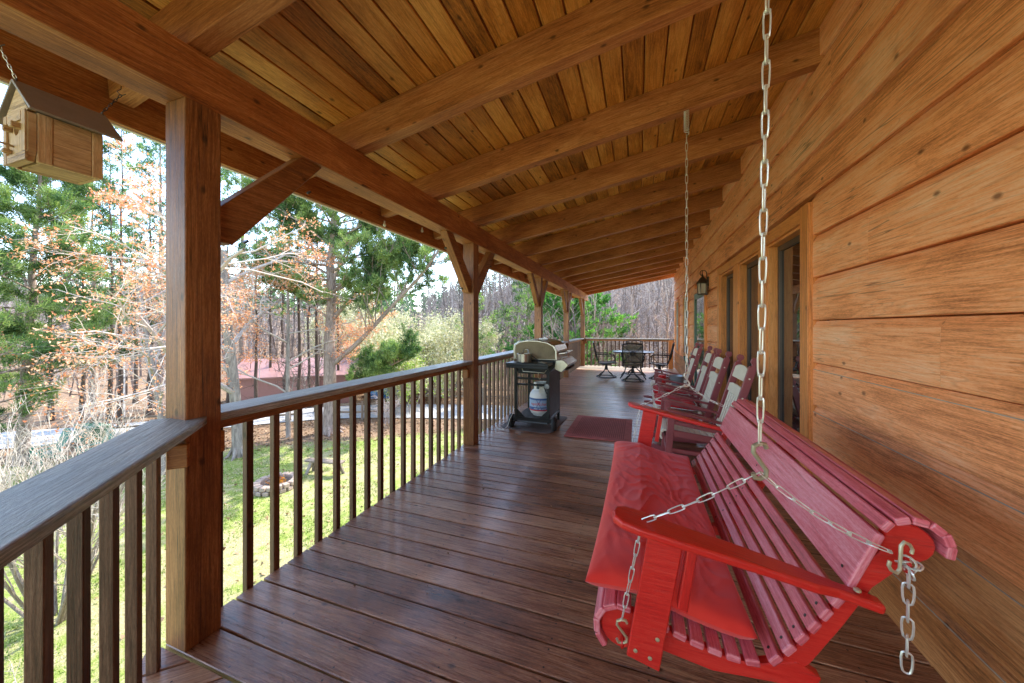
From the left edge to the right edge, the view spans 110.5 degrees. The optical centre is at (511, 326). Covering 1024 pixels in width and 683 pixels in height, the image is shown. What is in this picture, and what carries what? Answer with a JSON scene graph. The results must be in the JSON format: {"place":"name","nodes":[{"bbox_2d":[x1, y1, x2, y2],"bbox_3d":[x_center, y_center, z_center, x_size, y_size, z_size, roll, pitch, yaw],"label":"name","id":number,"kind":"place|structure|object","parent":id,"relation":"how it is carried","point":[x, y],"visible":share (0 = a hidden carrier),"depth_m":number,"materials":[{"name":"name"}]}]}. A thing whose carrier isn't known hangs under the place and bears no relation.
{"place":"outdoors","nodes":[
{"label":"outdoors","id":0,"kind":"place"},
{"bbox_2d":[0,83,503,311],"label":"sky","id":1,"kind":"structure","parent":0,"point":[3,88],"materials":[{"name":"white"}]},
{"bbox_2d":[0,404,506,448],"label":"road","id":2,"kind":"structure","parent":0,"point":[307,412],"depth_m":18.79,"materials":[{"name":"grey asphalt"}]},
{"bbox_2d":[0,280,668,682],"bbox_3d":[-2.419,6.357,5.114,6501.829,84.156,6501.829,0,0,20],"label":"ground","id":3,"kind":"structure","parent":0,"point":[232,570],"depth_m":10.17,"materials":[{"name":"green plant"}]},
{"bbox_2d":[4,661,23,682],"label":"bare shrub","id":4,"kind":"object","parent":3,"relation":"on","point":[13,672],"visible":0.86,"depth_m":3.54,"materials":[{"name":"beige plant"}]},
{"bbox_2d":[4,178,80,421],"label":"pine tree","id":5,"kind":"object","parent":3,"relation":"on","point":[50,411],"visible":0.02,"depth_m":17.94,"materials":[{"name":"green plant"}]},
{"bbox_2d":[0,214,98,438],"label":"pine tree","id":6,"kind":"object","parent":3,"relation":"on","point":[38,345],"visible":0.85,"depth_m":11.07,"materials":[{"name":"green plant"}]},
{"bbox_2d":[28,428,72,465],"bbox_3d":[-16.476,4.294,12.726,0.720,1.125,0.868,0,0,20],"label":"garden chair","id":7,"kind":"object","parent":3,"relation":"on","point":[65,438],"visible":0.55,"depth_m":12.69,"materials":[{"name":"green paint"}]},
{"bbox_2d":[0,144,152,466],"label":"pine tree","id":8,"kind":"object","parent":3,"relation":"on","point":[66,204],"visible":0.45,"depth_m":12.37,"materials":[{"name":"green plant"}]},
{"bbox_2d":[0,358,165,625],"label":"bare bush","id":9,"kind":"object","parent":3,"relation":"on","point":[19,581],"visible":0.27,"depth_m":5.86,"materials":[{"name":"beige plant"}]},
{"bbox_2d":[15,175,156,421],"bbox_3d":[-20.141,-1.553,17.060,4.432,12.940,4.715,0,0,20],"label":"pine tree","id":10,"kind":"object","parent":3,"relation":"on","point":[92,375],"visible":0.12,"depth_m":16.98,"materials":[{"name":"green plant"}]},
{"bbox_2d":[42,188,134,422],"bbox_3d":[-18.933,-0.739,15.830,3.275,11.350,2.723,0,0,6],"label":"pine tree","id":11,"kind":"object","parent":3,"relation":"on","point":[83,376],"visible":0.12,"depth_m":15.59,"materials":[{"name":"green plant"}]},
{"bbox_2d":[73,421,110,445],"bbox_3d":[-17.610,4.467,14.902,1.400,0.750,0.600,0,0,20],"label":"green bin","id":12,"kind":"object","parent":3,"relation":"on","point":[93,432],"visible":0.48,"depth_m":14.60,"materials":[{"name":"green plastic"}]},
{"bbox_2d":[75,428,115,455],"bbox_3d":[-14.956,4.297,12.820,0.720,1.125,0.868,0,0,20],"label":"garden chair","id":13,"kind":"object","parent":3,"relation":"on","point":[109,438],"visible":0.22,"depth_m":13.01,"materials":[{"name":"green paint"}]},
{"bbox_2d":[59,140,155,426],"bbox_3d":[-18.067,-1.704,16.020,2.722,13.297,2.890,0,0,-14],"label":"pine tree","id":14,"kind":"object","parent":3,"relation":"on","point":[109,212],"visible":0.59,"depth_m":15.97,"materials":[{"name":"brown plant"}]},
{"bbox_2d":[85,127,159,425],"bbox_3d":[-18.794,-2.703,17.140,2.556,15.281,2.740,0,0,-26],"label":"pine tree","id":15,"kind":"object","parent":3,"relation":"on","point":[120,371],"visible":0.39,"depth_m":17.15,"materials":[{"name":"brown plant"}]},
{"bbox_2d":[122,291,124,416],"bbox_3d":[-19.628,1.070,17.854,0.259,7.501,0.260,0,0,20],"label":"utility pole","id":16,"kind":"object","parent":3,"relation":"on","point":[123,331],"visible":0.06,"depth_m":17.87,"materials":[{"name":"brown wood"}]},
{"bbox_2d":[101,221,154,403],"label":"pine tree","id":17,"kind":"object","parent":3,"relation":"on","point":[135,387],"visible":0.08,"depth_m":21.94,"materials":[{"name":"brown plant"}]},
{"bbox_2d":[104,189,165,415],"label":"pine tree","id":18,"kind":"object","parent":3,"relation":"on","point":[152,399],"visible":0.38,"depth_m":18.93,"materials":[{"name":"brown plant"}]},
{"bbox_2d":[20,245,279,474],"bbox_3d":[-11.257,0.791,12.494,6.164,8.157,9.915,0,0,-42],"label":"maple tree","id":19,"kind":"object","parent":3,"relation":"on","point":[150,360],"visible":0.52,"depth_m":10.33,"materials":[{"name":"orange plant"}]},
{"bbox_2d":[94,135,223,407],"bbox_3d":[-20.627,-3.845,21.048,5.752,17.508,5.616,0,0,-37],"label":"pine tree","id":20,"kind":"object","parent":3,"relation":"on","point":[154,145],"visible":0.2,"depth_m":20.66,"materials":[{"name":"green needle"},{"name":"bark"}]},
{"bbox_2d":[0,130,372,460],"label":"maple tree","id":21,"kind":"object","parent":3,"relation":"on","point":[236,449],"visible":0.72,"depth_m":10.98,"materials":[{"name":"orange plant"}]},
{"bbox_2d":[0,296,377,408],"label":"understory","id":22,"kind":"object","parent":3,"relation":"on","point":[275,350],"visible":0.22,"depth_m":23.77,"materials":[{"name":"brown plant"}]},
{"bbox_2d":[89,412,293,428],"bbox_3d":[-14.401,4.388,16.560,7.779,1.137,0.233,0,0,-21],"label":"split rail fence","id":23,"kind":"object","parent":3,"relation":"on","point":[119,418],"visible":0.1,"depth_m":15.59,"materials":[{"name":"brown wood"}]},
{"bbox_2d":[0,267,462,361],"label":"leafless forest","id":24,"kind":"object","parent":3,"relation":"on","point":[429,307],"visible":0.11,"depth_m":46.32,"materials":[{"name":"brown plant"}]},
{"bbox_2d":[221,177,243,360],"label":"pine tree","id":25,"kind":"object","parent":3,"relation":"on","point":[241,237],"visible":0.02,"depth_m":19.24,"materials":[{"name":"brown plant"}]},
{"bbox_2d":[221,168,253,402],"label":"pine tree","id":26,"kind":"object","parent":3,"relation":"on","point":[229,182],"visible":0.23,"depth_m":20.53,"materials":[{"name":"brown plant"}]},
{"bbox_2d":[0,393,506,647],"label":"fallen leaves","id":27,"kind":"object","parent":3,"relation":"on","point":[236,552],"visible":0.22,"depth_m":15.52,"materials":[{"name":"brown plant"}]},
{"bbox_2d":[1,271,517,334],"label":"ridge pines","id":28,"kind":"object","parent":3,"relation":"on","point":[409,298],"visible":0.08,"depth_m":79.69,"materials":[{"name":"green plant"}]},
{"bbox_2d":[221,168,297,364],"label":"pine tree","id":29,"kind":"object","parent":3,"relation":"on","point":[241,344],"visible":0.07,"depth_m":22.90,"materials":[{"name":"brown plant"}]},
{"bbox_2d":[234,225,285,398],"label":"pine tree","id":30,"kind":"object","parent":3,"relation":"on","point":[255,384],"visible":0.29,"depth_m":18.46,"materials":[{"name":"green needle"},{"name":"dark bark"}]},
{"bbox_2d":[236,223,296,367],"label":"pine tree","id":31,"kind":"object","parent":3,"relation":"on","point":[270,323],"visible":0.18,"depth_m":21.95,"materials":[{"name":"brown plant"}]},
{"bbox_2d":[254,472,293,496],"bbox_3d":[-7.040,4.619,10.602,1.213,0.372,1.201,0,0,20],"label":"fire pit","id":32,"kind":"object","parent":3,"relation":"on","point":[262,486],"visible":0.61,"depth_m":10.41,"materials":[{"name":"stone"}]},
{"bbox_2d":[260,232,302,357],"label":"pine tree","id":33,"kind":"object","parent":3,"relation":"on","point":[282,325],"visible":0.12,"depth_m":24.93,"materials":[{"name":"brown plant"}]},
{"bbox_2d":[262,204,314,420],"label":"pine tree","id":34,"kind":"object","parent":3,"relation":"on","point":[268,218],"visible":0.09,"depth_m":18.11,"materials":[{"name":"brown plant"}]},
{"bbox_2d":[224,357,360,402],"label":"red barn","id":35,"kind":"structure","parent":3,"relation":"on","point":[267,374],"depth_m":21.45,"materials":[{"name":"wood"}]},
{"bbox_2d":[290,373,319,391],"bbox_3d":[-12.679,3.697,21.566,1.800,1.700,0.050,0,0,-17],"label":"door","id":36,"kind":"structure","parent":35,"relation":"in","point":[294,388],"depth_m":21.55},
{"bbox_2d":[268,205,328,389],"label":"pine tree","id":37,"kind":"object","parent":3,"relation":"on","point":[298,377],"visible":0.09,"depth_m":16.97,"materials":[{"name":"dark bark"},{"name":"green needle"}]},
{"bbox_2d":[287,202,325,407],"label":"pine tree","id":38,"kind":"object","parent":3,"relation":"on","point":[309,363],"visible":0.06,"depth_m":20.96,"materials":[{"name":"brown plant"}]},
{"bbox_2d":[221,265,398,437],"bbox_3d":[-9.686,0.821,16.442,8.276,8.119,5.495,0,0,-29],"label":"maple tree","id":39,"kind":"object","parent":3,"relation":"on","point":[353,333],"visible":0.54,"depth_m":15.65,"materials":[{"name":"orange plant"}]},
{"bbox_2d":[302,205,338,386],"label":"pine tree","id":40,"kind":"object","parent":3,"relation":"on","point":[317,376],"visible":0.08,"depth_m":19.93,"materials":[{"name":"dark bark"},{"name":"green needle"}]},
{"bbox_2d":[304,458,344,474],"bbox_3d":[-6.106,4.597,11.583,1.315,0.487,0.392,0,0,11],"label":"log bench","id":41,"kind":"object","parent":3,"relation":"on","point":[311,462],"visible":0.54,"depth_m":11.56,"materials":[{"name":"grey wood"}]},
{"bbox_2d":[235,175,450,436],"bbox_3d":[-6.875,-3.170,16.206,12.224,16.218,7.100,0,0,20],"label":"pine tree","id":42,"kind":"object","parent":3,"relation":"on","point":[375,265],"visible":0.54,"depth_m":15.73,"materials":[{"name":"green plant"}]},
{"bbox_2d":[324,216,363,369],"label":"pine tree","id":43,"kind":"object","parent":3,"relation":"on","point":[338,350],"visible":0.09,"depth_m":22.45,"materials":[{"name":"brown plant"}]},
{"bbox_2d":[297,288,402,357],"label":"blossom tree","id":44,"kind":"object","parent":3,"relation":"on","point":[352,311],"visible":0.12,"depth_m":30.30,"materials":[{"name":"plant"}]},
{"bbox_2d":[340,401,388,420],"bbox_3d":[-7.718,4.350,18.236,3.389,1.146,0.160,0,0,-4],"label":"split rail fence","id":45,"kind":"object","parent":3,"relation":"on","point":[362,410],"visible":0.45,"depth_m":18.22,"materials":[{"name":"grey wood"}]},
{"bbox_2d":[336,304,426,359],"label":"blossom tree","id":46,"kind":"object","parent":3,"relation":"on","point":[402,319],"visible":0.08,"depth_m":25.97,"materials":[{"name":"yellow plant"}]},
{"bbox_2d":[371,392,400,424],"bbox_3d":[-6.176,3.889,17.436,2.179,1.939,2.164,0,0,20],"label":"bare shrub","id":47,"kind":"object","parent":3,"relation":"on","point":[386,413],"visible":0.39,"depth_m":17.52,"materials":[{"name":"grey plant"}]},
{"bbox_2d":[371,388,400,398],"bbox_3d":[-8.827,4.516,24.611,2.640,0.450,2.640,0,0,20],"label":"car","id":48,"kind":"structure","parent":3,"relation":"on","point":[374,395],"depth_m":23.41,"materials":[{"name":"blue metal"}]},
{"bbox_2d":[342,328,433,406],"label":"blossom tree","id":49,"kind":"object","parent":3,"relation":"on","point":[376,339],"visible":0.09,"depth_m":19.79,"materials":[{"name":"yellow plant"}]},
{"bbox_2d":[378,261,415,328],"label":"pine tree","id":50,"kind":"object","parent":3,"relation":"on","point":[399,302],"visible":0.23,"depth_m":29.93,"materials":[{"name":"green plant"}]},
{"bbox_2d":[346,312,462,401],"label":"blossom tree","id":51,"kind":"object","parent":3,"relation":"on","point":[432,343],"visible":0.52,"depth_m":22.41,"materials":[{"name":"grey plant"}]},
{"bbox_2d":[386,347,450,414],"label":"young tree","id":52,"kind":"object","parent":3,"relation":"on","point":[407,367],"visible":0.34,"depth_m":18.94,"materials":[{"name":"green plant"}]},
{"bbox_2d":[395,386,506,403],"bbox_3d":[-0.074,4.262,21.435,15.054,1.201,0.431,0,0,6],"label":"split rail fence","id":53,"kind":"object","parent":3,"relation":"on","point":[434,396],"visible":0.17,"depth_m":21.98,"materials":[{"name":"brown wood"}]},
{"bbox_2d":[413,306,505,392],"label":"blossom tree","id":54,"kind":"object","parent":3,"relation":"on","point":[454,337],"visible":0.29,"depth_m":26.20,"materials":[{"name":"grey plant"}]},
{"bbox_2d":[451,291,511,375],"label":"pine tree","id":55,"kind":"object","parent":3,"relation":"on","point":[487,320],"visible":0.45,"depth_m":23.83,"materials":[{"name":"green plant"}]},
{"bbox_2d":[482,281,549,387],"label":"pine tree","id":56,"kind":"object","parent":3,"relation":"on","point":[522,296],"visible":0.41,"depth_m":23.48,"materials":[{"name":"green plant"}]},
{"bbox_2d":[420,262,674,387],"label":"bare woods","id":57,"kind":"object","parent":3,"relation":"on","point":[500,293],"visible":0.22,"depth_m":33.00,"materials":[{"name":"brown plant"}]},
{"bbox_2d":[488,292,638,365],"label":"cedar tree","id":58,"kind":"object","parent":3,"relation":"on","point":[600,303],"visible":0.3,"depth_m":19.68,"materials":[{"name":"green plant"}]},
{"bbox_2d":[528,277,674,367],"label":"trees","id":59,"kind":"object","parent":3,"relation":"on","point":[667,334],"visible":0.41,"depth_m":20.05,"materials":[{"name":"brown plant"}]},
{"bbox_2d":[674,0,1023,682],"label":"log cabin","id":60,"kind":"object","parent":3,"relation":"on","point":[894,303],"visible":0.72,"depth_m":1.59,"materials":[{"name":"brown wood"}]},
{"bbox_2d":[0,0,834,300],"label":"porch roof","id":61,"kind":"structure","parent":60,"relation":"attached to","point":[536,138],"depth_m":2.35,"materials":[{"name":"brown wood"}]},
{"bbox_2d":[0,44,125,184],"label":"birdhouse","id":62,"kind":"object","parent":61,"relation":"hanging from","point":[46,134],"visible":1,"depth_m":1.27,"materials":[{"name":"brown wood"}]},
{"bbox_2d":[594,0,957,682],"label":"porch swing","id":63,"kind":"object","parent":61,"relation":"hanging from","point":[862,556],"visible":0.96,"depth_m":1.02,"materials":[{"name":"paint"}]},
{"bbox_2d":[585,441,758,639],"bbox_3d":[0.711,0.846,1.764,0.480,0.136,1.470,0,0,20],"label":"swing cushion","id":64,"kind":"object","parent":63,"relation":"on","point":[647,479],"visible":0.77,"depth_m":1.36,"materials":[{"name":"red fabric"}]},
{"bbox_2d":[675,299,680,353],"bbox_3d":[5.187,-0.010,11.070,0.088,1.660,1.020,0,0,20],"label":"window","id":65,"kind":"structure","parent":60,"relation":"in","point":[677,306],"depth_m":11.35,"materials":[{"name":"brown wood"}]},
{"bbox_2d":[683,292,690,357],"bbox_3d":[4.477,-0.040,9.083,0.088,1.600,1.140,0,0,20],"label":"window","id":66,"kind":"structure","parent":60,"relation":"in","point":[684,301],"depth_m":9.40,"materials":[{"name":"grey wood"}]},
{"bbox_2d":[694,294,703,384],"bbox_3d":[3.705,0.345,7.033,0.100,2.070,1.340,0,0,20],"label":"door","id":67,"kind":"structure","parent":60,"relation":"in","point":[698,299],"depth_m":7.10,"materials":[{"name":"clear glass"}]},
{"bbox_2d":[696,270,708,294],"bbox_3d":[3.325,-0.773,6.192,0.200,0.437,0.173,0,0,20],"label":"wall lantern","id":68,"kind":"object","parent":60,"relation":"attached to","point":[703,285],"depth_m":6.14,"materials":[{"name":"brown metal"}]},
{"bbox_2d":[721,268,732,398],"bbox_3d":[3.016,0.165,4.853,0.130,1.854,0.814,0,0,20],"label":"window","id":69,"kind":"structure","parent":60,"relation":"in","point":[726,278],"depth_m":5.17,"materials":[{"name":"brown wood"}]},
{"bbox_2d":[739,252,757,427],"bbox_3d":[2.672,0.165,3.892,0.130,1.854,0.774,0,0,20],"label":"window","id":70,"kind":"structure","parent":60,"relation":"in","point":[748,269],"depth_m":4.18,"materials":[{"name":"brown wood"}]},
{"bbox_2d":[768,226,826,463],"bbox_3d":[2.332,0.165,2.941,0.130,1.854,0.794,0,0,20],"label":"window","id":71,"kind":"structure","parent":60,"relation":"in","point":[784,253],"depth_m":3.16,"materials":[{"name":"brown wood"}]},
{"bbox_3d":[1.723,3.171,4.599,4.076,3.458,16.220,0,0,20],"label":"deck frame","id":72,"kind":"object","parent":3,"relation":"on","visible":0},
{"bbox_2d":[142,365,946,682],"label":"deck floor","id":73,"kind":"structure","parent":72,"relation":"on","point":[502,591],"depth_m":1.85,"materials":[{"name":"brown wood"}]},
{"bbox_2d":[0,416,206,682],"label":"porch railing","id":74,"kind":"object","parent":73,"relation":"on","point":[37,511],"visible":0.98,"depth_m":1.05,"materials":[{"name":"brown wood"}]},
{"bbox_2d":[166,97,320,651],"bbox_3d":[-1.344,0.204,1.884,0.140,2.389,0.722,0,0,20],"label":"porch post","id":75,"kind":"object","parent":73,"relation":"on","point":[204,223],"visible":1,"depth_m":1.56,"materials":[{"name":"brown wood"}]},
{"bbox_2d":[221,360,472,606],"bbox_3d":[-1.005,0.961,2.951,0.200,1.119,2.680,0,0,20],"label":"porch railing","id":76,"kind":"object","parent":73,"relation":"on","point":[247,412],"visible":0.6,"depth_m":2.45,"materials":[{"name":"brown wood"}]},
{"bbox_2d":[439,230,494,445],"bbox_3d":[-0.492,0.204,4.265,0.140,2.389,1.305,0,0,20],"label":"porch post","id":77,"kind":"object","parent":73,"relation":"on","point":[471,272],"visible":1,"depth_m":4.20,"materials":[{"name":"brown wood"}]},
{"bbox_2d":[479,350,533,433],"bbox_3d":[-0.016,0.961,5.714,0.200,1.119,2.910,0,0,20],"label":"porch railing","id":78,"kind":"object","parent":73,"relation":"on","point":[484,360],"visible":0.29,"depth_m":5.28,"materials":[{"name":"brown wood"}]},
{"bbox_2d":[501,416,566,433],"bbox_3d":[0.341,1.395,5.199,0.800,0.007,0.980,0,0,20],"label":"grill mat","id":79,"kind":"object","parent":73,"relation":"on","point":[535,427],"visible":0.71,"depth_m":4.96,"materials":[{"name":"black rubber"}]},
{"bbox_2d":[505,337,576,431],"bbox_3d":[0.409,0.774,4.962,0.830,1.252,1.020,0,0,20],"label":"gas grill","id":80,"kind":"object","parent":79,"relation":"on","point":[553,353],"visible":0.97,"depth_m":4.81,"materials":[{"name":"black metal"}]},
{"bbox_2d":[517,349,531,362],"bbox_3d":[0.159,0.379,4.661,0.200,0.168,0.205,0,0,20],"label":"cooking pot","id":81,"kind":"object","parent":80,"relation":"on","point":[522,357],"visible":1,"depth_m":4.58,"materials":[{"name":"silver metal"}]},
{"bbox_2d":[529,381,546,415],"bbox_3d":[0.400,1.011,5.033,0.305,0.462,0.317,0,0,5],"label":"propane tank","id":82,"kind":"object","parent":80,"relation":"on","point":[538,401],"visible":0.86,"depth_m":4.91,"materials":[{"name":"white metal"}]},
{"bbox_2d":[527,273,547,380],"bbox_3d":[0.535,0.204,7.137,0.140,2.389,1.305,0,0,20],"label":"porch post","id":83,"kind":"object","parent":73,"relation":"on","point":[538,286],"visible":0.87,"depth_m":7.07,"materials":[{"name":"brown wood"}]},
{"bbox_2d":[543,341,567,380],"bbox_3d":[0.987,0.961,8.520,0.200,1.119,2.770,0,0,20],"label":"porch railing","id":84,"kind":"object","parent":73,"relation":"on","point":[561,375],"visible":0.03,"depth_m":9.46,"materials":[{"name":"brown wood"}]},
{"bbox_2d":[560,289,571,376],"bbox_3d":[1.515,0.204,9.877,0.140,2.389,1.305,0,0,20],"label":"porch post","id":85,"kind":"object","parent":73,"relation":"on","point":[566,296],"visible":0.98,"depth_m":9.80,"materials":[{"name":"brown wood"}]},
{"bbox_2d":[569,338,583,372],"bbox_3d":[1.989,0.961,11.322,0.200,1.119,2.900,0,0,20],"label":"porch railing","id":86,"kind":"object","parent":73,"relation":"on","point":[574,345],"visible":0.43,"depth_m":11.75,"materials":[{"name":"brown wood"}]},
{"bbox_2d":[579,298,584,365],"bbox_3d":[2.441,0.204,12.465,0.140,2.389,0.722,0,0,20],"label":"porch post","id":87,"kind":"object","parent":73,"relation":"on","point":[582,305],"visible":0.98,"depth_m":12.66,"materials":[{"name":"brown wood"}]},
{"bbox_2d":[564,415,632,441],"bbox_3d":[1.232,1.392,4.923,0.815,0.012,1.120,0,0,20],"label":"door rug","id":88,"kind":"object","parent":73,"relation":"on","point":[601,428],"depth_m":4.84,"materials":[{"name":"red fabric"}]},
{"bbox_2d":[593,341,616,377],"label":"patio chair","id":89,"kind":"object","parent":73,"relation":"on","point":[605,363],"visible":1,"depth_m":9.83,"materials":[{"name":"black metal"}]},
{"bbox_2d":[585,338,673,368],"bbox_3d":[4.011,0.961,12.297,2.930,1.119,0.200,0,0,20],"label":"porch railing","id":90,"kind":"object","parent":73,"relation":"on","point":[622,339],"visible":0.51,"depth_m":12.42,"materials":[{"name":"brown wood"}]},
{"bbox_2d":[621,343,644,381],"bbox_3d":[3.103,0.899,9.121,0.604,0.990,0.659,0,0,20],"label":"patio chair","id":91,"kind":"object","parent":73,"relation":"on","point":[632,357],"visible":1,"depth_m":8.92,"materials":[{"name":"black metal"}]},
{"bbox_2d":[612,350,654,379],"bbox_3d":[3.328,1.033,9.749,1.097,0.726,1.097,0,0,20],"label":"patio table","id":92,"kind":"object","parent":73,"relation":"on","point":[644,353],"visible":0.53,"depth_m":9.60,"materials":[{"name":"glass"}]},
{"bbox_2d":[625,340,645,374],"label":"patio chair","id":93,"kind":"object","parent":73,"relation":"on","point":[640,342],"visible":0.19,"depth_m":10.78,"materials":[{"name":"black metal"}]},
{"bbox_2d":[648,342,674,379],"bbox_3d":[4.000,0.899,9.501,0.659,0.990,0.604,0,0,28],"label":"patio chair","id":94,"kind":"object","parent":73,"relation":"on","point":[659,365],"visible":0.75,"depth_m":9.39,"materials":[{"name":"black metal"}]},
{"bbox_2d":[668,340,672,368],"bbox_3d":[5.296,0.919,11.838,0.140,0.959,0.140,0,0,20],"label":"railing post","id":95,"kind":"object","parent":73,"relation":"on","point":[670,364],"visible":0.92,"depth_m":11.78,"materials":[{"name":"brown wood"}]},
{"bbox_2d":[643,342,703,403],"bbox_3d":[2.866,0.830,6.351,0.960,1.099,0.596,0,0,20],"label":"rocking chair","id":96,"kind":"object","parent":73,"relation":"on","point":[693,362],"visible":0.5,"depth_m":6.22,"materials":[{"name":"red wood"}]},
{"bbox_2d":[652,346,717,423],"bbox_3d":[2.429,0.830,5.158,0.960,1.099,0.596,0,0,21],"label":"rocking chair","id":97,"kind":"object","parent":73,"relation":"on","point":[698,386],"visible":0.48,"depth_m":5.00,"materials":[{"name":"red wood"}]},
{"bbox_2d":[683,350,694,388],"bbox_3d":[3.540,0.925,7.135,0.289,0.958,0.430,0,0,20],"label":"rocking chair","id":98,"kind":"object","parent":73,"relation":"on","point":[692,383],"visible":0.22,"depth_m":7.26,"materials":[{"name":"red wood"}]},
{"bbox_2d":[653,349,731,443],"bbox_3d":[2.171,0.830,4.465,0.960,1.099,0.596,0,0,19],"label":"rocking chair","id":99,"kind":"object","parent":73,"relation":"on","point":[712,385],"visible":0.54,"depth_m":4.26,"materials":[{"name":"red wood"}]},
{"bbox_2d":[651,354,759,476],"bbox_3d":[1.858,0.830,3.562,0.960,1.099,0.596,0,0,20],"label":"rocking chair","id":100,"kind":"object","parent":73,"relation":"on","point":[671,429],"visible":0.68,"depth_m":3.41,"materials":[{"name":"red wood"}]},
{"bbox_2d":[658,375,666,383],"bbox_3d":[2.461,0.869,5.811,0.132,0.155,0.132,0,0,20],"label":"red cup","id":101,"kind":"object","parent":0,"point":[662,376],"visible":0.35,"depth_m":5.76,"materials":[{"name":"plastic"}]},
{"bbox_2d":[652,385,689,395],"bbox_3d":[2.318,0.955,5.203,0.486,0.153,0.466,0,0,20],"label":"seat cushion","id":102,"kind":"object","parent":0,"point":[655,389],"visible":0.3,"depth_m":5.07,"materials":[{"name":"red fabric"}]},
{"bbox_2d":[668,374,684,385],"bbox_3d":[2.678,0.869,5.771,0.253,0.155,0.258,0,0,20],"label":"metal bucket","id":103,"kind":"object","parent":102,"relation":"on","point":[677,378],"visible":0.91,"depth_m":5.69,"materials":[{"name":"grey metal"}]},
{"bbox_2d":[653,393,696,411],"bbox_3d":[2.059,0.955,4.510,0.486,0.153,0.466,0,0,20],"label":"seat cushion","id":104,"kind":"object","parent":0,"point":[658,401],"visible":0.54,"depth_m":4.37,"materials":[{"name":"fabric"}]}
]}

